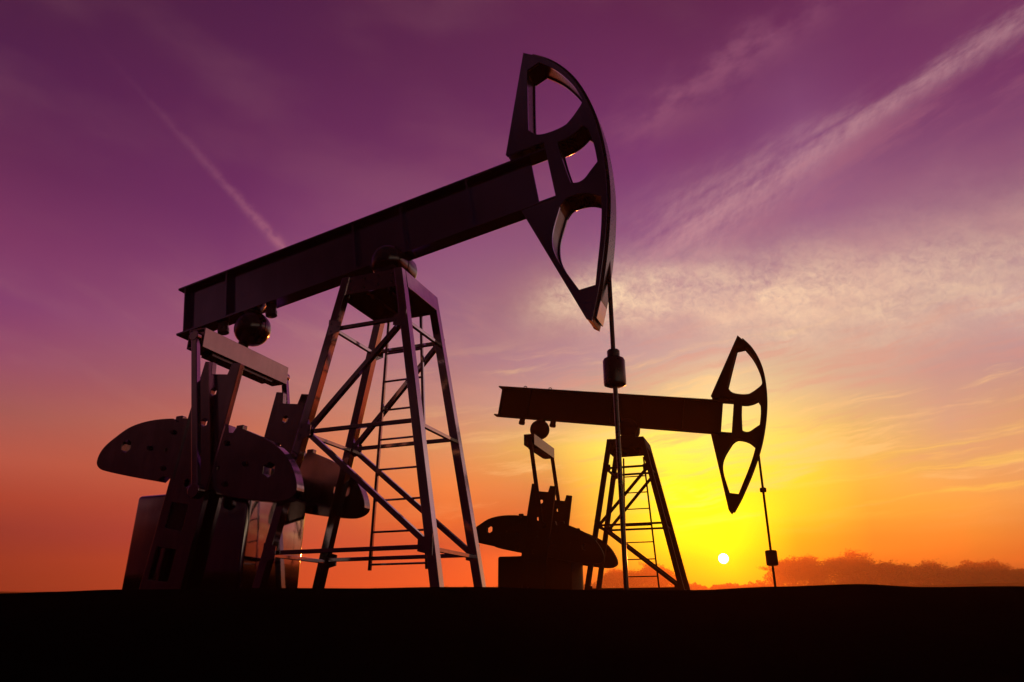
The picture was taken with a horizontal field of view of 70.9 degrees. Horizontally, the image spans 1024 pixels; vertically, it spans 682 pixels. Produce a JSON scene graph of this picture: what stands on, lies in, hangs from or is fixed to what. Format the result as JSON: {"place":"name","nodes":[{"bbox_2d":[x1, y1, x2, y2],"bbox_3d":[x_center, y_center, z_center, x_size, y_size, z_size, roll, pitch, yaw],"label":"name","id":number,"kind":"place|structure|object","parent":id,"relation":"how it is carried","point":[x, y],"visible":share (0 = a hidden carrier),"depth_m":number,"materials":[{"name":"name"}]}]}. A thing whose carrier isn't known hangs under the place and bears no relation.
{"place":"outdoors","nodes":[
{"label":"outdoors","id":0,"kind":"place"},
{"bbox_2d":[0,583,1023,681],"bbox_3d":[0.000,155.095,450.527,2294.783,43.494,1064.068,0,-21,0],"label":"ground","id":1,"kind":"structure","parent":0,"point":[902,633],"depth_m":4.08,"materials":[{"name":"soil"}]},
{"bbox_2d":[97,53,628,589],"bbox_3d":[-2.675,-0.274,13.079,9.454,10.054,2.630,-8,-23,20],"label":"pump jack","id":2,"kind":"object","parent":1,"relation":"on","point":[231,507],"visible":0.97,"depth_m":12.48,"materials":[{"name":"metal"}]},
{"bbox_2d":[1,576,1023,591],"bbox_3d":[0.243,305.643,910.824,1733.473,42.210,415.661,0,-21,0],"label":"distant wood","id":3,"kind":"object","parent":1,"relation":"on","point":[695,586],"visible":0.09,"depth_m":1026.84,"materials":[{"name":"orange plant"}]},
{"bbox_2d":[595,568,640,587],"bbox_3d":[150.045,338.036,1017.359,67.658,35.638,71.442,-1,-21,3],"label":"hazy tree","id":4,"kind":"object","parent":1,"relation":"on","point":[612,577],"visible":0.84,"depth_m":1005.55,"materials":[{"name":"orange plant"}]},
{"bbox_2d":[476,335,777,589],"bbox_3d":[3.606,4.577,23.764,9.790,8.948,2.630,-8,-23,18],"label":"pump jack","id":5,"kind":"object","parent":1,"relation":"on","point":[554,548],"visible":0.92,"depth_m":23.40,"materials":[{"name":"black paint"}]},
{"bbox_2d":[630,562,689,587],"bbox_3d":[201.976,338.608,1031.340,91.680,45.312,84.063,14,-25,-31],"label":"hazy tree","id":6,"kind":"object","parent":1,"relation":"on","point":[648,570],"visible":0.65,"depth_m":1015.00,"materials":[{"name":"orange plant"}]},
{"bbox_2d":[757,555,823,586],"bbox_3d":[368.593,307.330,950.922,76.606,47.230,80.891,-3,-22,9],"label":"hazy tree","id":7,"kind":"object","parent":1,"relation":"on","point":[792,571],"visible":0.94,"depth_m":935.71,"materials":[{"name":"orange plant"}]},
{"bbox_2d":[795,555,829,585],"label":"hazy tree","id":8,"kind":"object","parent":1,"relation":"on","point":[806,559],"visible":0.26,"depth_m":968.37,"materials":[{"name":"orange plant"}]},
{"bbox_2d":[809,548,886,583],"bbox_3d":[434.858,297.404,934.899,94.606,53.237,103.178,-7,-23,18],"label":"hazy tree","id":9,"kind":"object","parent":1,"relation":"on","point":[851,567],"visible":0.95,"depth_m":919.23,"materials":[{"name":"orange plant"}]},
{"bbox_2d":[856,561,902,584],"bbox_3d":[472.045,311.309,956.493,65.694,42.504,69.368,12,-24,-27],"label":"hazy tree","id":10,"kind":"object","parent":1,"relation":"on","point":[872,580],"visible":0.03,"depth_m":947.19,"materials":[{"name":"orange plant"}]},
{"bbox_2d":[860,558,908,585],"bbox_3d":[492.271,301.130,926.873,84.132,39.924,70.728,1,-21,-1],"label":"hazy tree","id":11,"kind":"object","parent":1,"relation":"on","point":[885,564],"visible":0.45,"depth_m":922.12,"materials":[{"name":"orange plant"}]},
{"bbox_2d":[884,562,925,584],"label":"hazy tree","id":12,"kind":"object","parent":1,"relation":"on","point":[908,573],"visible":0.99,"depth_m":892.46,"materials":[{"name":"orange plant"}]},
{"bbox_2d":[909,558,955,584],"bbox_3d":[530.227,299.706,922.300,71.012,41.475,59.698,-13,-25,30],"label":"hazy tree","id":13,"kind":"object","parent":1,"relation":"on","point":[928,571],"visible":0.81,"depth_m":912.32,"materials":[{"name":"orange plant"}]},
{"bbox_2d":[931,566,984,584],"bbox_3d":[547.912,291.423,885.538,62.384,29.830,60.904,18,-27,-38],"label":"hazy tree","id":14,"kind":"object","parent":1,"relation":"on","point":[955,574],"visible":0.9,"depth_m":878.63,"materials":[{"name":"orange plant"}]},
{"bbox_2d":[949,559,1000,583],"bbox_3d":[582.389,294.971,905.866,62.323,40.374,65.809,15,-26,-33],"label":"hazy tree","id":15,"kind":"object","parent":1,"relation":"on","point":[966,564],"visible":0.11,"depth_m":907.63,"materials":[{"name":"orange plant"}]},
{"bbox_2d":[964,558,1013,583],"bbox_3d":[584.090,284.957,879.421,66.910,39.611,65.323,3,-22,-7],"label":"hazy tree","id":16,"kind":"object","parent":1,"relation":"on","point":[986,564],"visible":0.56,"depth_m":876.41,"materials":[{"name":"orange plant"}]},
{"bbox_2d":[980,565,1023,582],"bbox_3d":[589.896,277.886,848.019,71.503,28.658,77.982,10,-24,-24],"label":"hazy tree","id":17,"kind":"object","parent":1,"relation":"on","point":[1004,575],"visible":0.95,"depth_m":839.51,"materials":[{"name":"brown plant"}]},
{"bbox_2d":[0,0,1023,591],"label":"sky","id":18,"kind":"structure","parent":0,"point":[834,188],"materials":[{"name":"purple"}]}
]}

